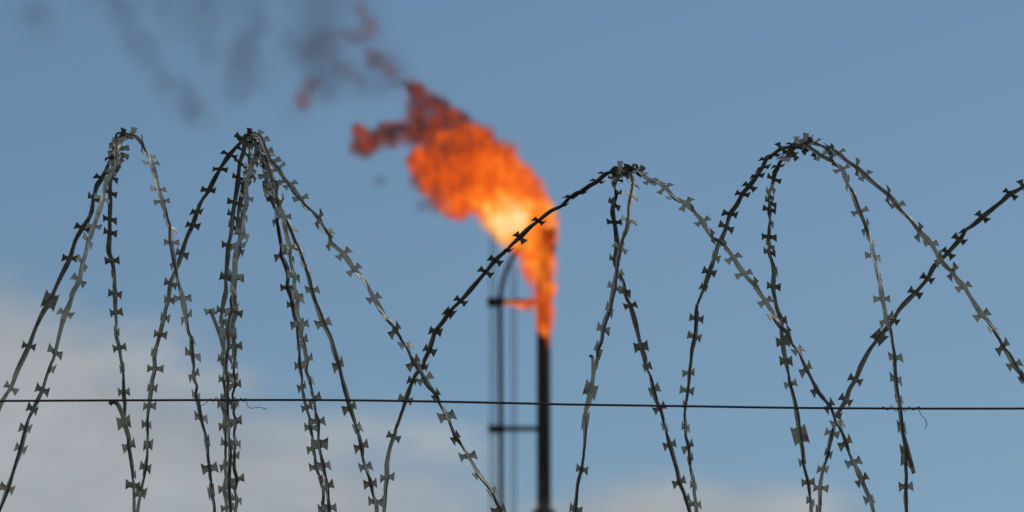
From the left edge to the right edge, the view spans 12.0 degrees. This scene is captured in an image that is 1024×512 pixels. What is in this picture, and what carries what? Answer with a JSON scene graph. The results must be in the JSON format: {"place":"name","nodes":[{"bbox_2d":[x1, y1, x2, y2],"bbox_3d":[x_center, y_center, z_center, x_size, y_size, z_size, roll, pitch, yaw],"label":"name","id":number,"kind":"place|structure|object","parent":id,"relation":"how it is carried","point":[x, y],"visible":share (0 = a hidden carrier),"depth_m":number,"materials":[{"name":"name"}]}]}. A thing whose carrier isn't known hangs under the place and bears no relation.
{"place":"outdoors","nodes":[
{"label":"outdoors","id":0,"kind":"place"},
{"bbox_2d":[0,399,1023,409],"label":"line wire","id":1,"kind":"object","parent":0,"point":[629,405],"visible":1,"depth_m":6.14,"materials":[{"name":"metal"}]},
{"bbox_2d":[0,127,139,511],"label":"razor wire loop","id":2,"kind":"object","parent":1,"relation":"hanging from","point":[123,421],"visible":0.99,"depth_m":6.39,"materials":[{"name":"metal"}]},
{"bbox_2d":[0,131,218,511],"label":"razor wire loop","id":3,"kind":"object","parent":1,"relation":"attached to","point":[49,300],"visible":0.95,"depth_m":6.39,"materials":[{"name":"metal"}]},
{"bbox_2d":[200,397,264,408],"bbox_3d":[-0.351,0.186,6.148,0.085,0.019,0.018,0,-12,0],"label":"tie wire","id":4,"kind":"object","parent":1,"relation":"attached to","point":[232,402],"visible":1,"depth_m":6.14,"materials":[{"name":"metal"}]},
{"bbox_2d":[219,128,326,511],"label":"razor wire loop","id":5,"kind":"object","parent":1,"relation":"attached to","point":[227,332],"visible":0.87,"depth_m":6.36,"materials":[{"name":"metal"}]},
{"bbox_2d":[228,133,336,511],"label":"razor wire loop","id":6,"kind":"object","parent":1,"relation":"attached to","point":[318,443],"visible":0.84,"depth_m":6.31,"materials":[{"name":"metal"}]},
{"bbox_2d":[204,132,382,511],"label":"razor wire loop","id":7,"kind":"object","parent":1,"relation":"attached to","point":[322,322],"visible":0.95,"depth_m":6.34,"materials":[{"name":"metal"}]},
{"bbox_2d":[135,131,505,511],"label":"razor wire loop","id":8,"kind":"object","parent":1,"relation":"attached to","point":[151,387],"visible":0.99,"depth_m":6.40,"materials":[{"name":"metal"}]},
{"bbox_2d":[380,161,875,511],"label":"razor wire loop","id":9,"kind":"object","parent":1,"relation":"attached to","point":[450,313],"visible":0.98,"depth_m":6.50,"materials":[{"name":"metal"}]},
{"bbox_2d":[569,165,691,511],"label":"razor wire loop","id":10,"kind":"object","parent":1,"relation":"attached to","point":[590,389],"visible":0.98,"depth_m":6.51,"materials":[{"name":"metal"}]},
{"bbox_2d":[762,140,915,511],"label":"razor wire loop","id":11,"kind":"object","parent":1,"relation":"hanging from","point":[799,434],"visible":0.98,"depth_m":6.52,"materials":[{"name":"metal"}]},
{"bbox_2d":[813,179,1023,511],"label":"razor wire loop","id":12,"kind":"object","parent":11,"relation":"attached to","point":[879,336],"visible":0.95,"depth_m":6.81,"materials":[{"name":"metal"}]},
{"bbox_2d":[679,132,1023,511],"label":"razor wire loop","id":13,"kind":"object","parent":1,"relation":"attached to","point":[696,318],"visible":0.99,"depth_m":6.63,"materials":[{"name":"metal"}]},
{"bbox_2d":[880,405,926,427],"bbox_3d":[0.492,0.203,6.144,0.062,0.032,0.018,0,-12,0],"label":"tie wire","id":14,"kind":"object","parent":1,"relation":"attached to","point":[905,411],"visible":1,"depth_m":6.14,"materials":[{"name":"metal"}]},
{"bbox_2d":[0,0,1023,511],"label":"sky","id":15,"kind":"structure","parent":0,"point":[419,131],"materials":[{"name":"blue"}]},
{"bbox_3d":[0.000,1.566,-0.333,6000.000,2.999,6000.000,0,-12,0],"label":"ground","id":16,"kind":"structure","parent":0,"visible":0},
{"bbox_2d":[487,228,555,511],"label":"flare stack","id":17,"kind":"object","parent":16,"relation":"on","point":[545,249],"visible":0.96,"depth_m":152.50,"materials":[{"name":"metal"}]}
]}

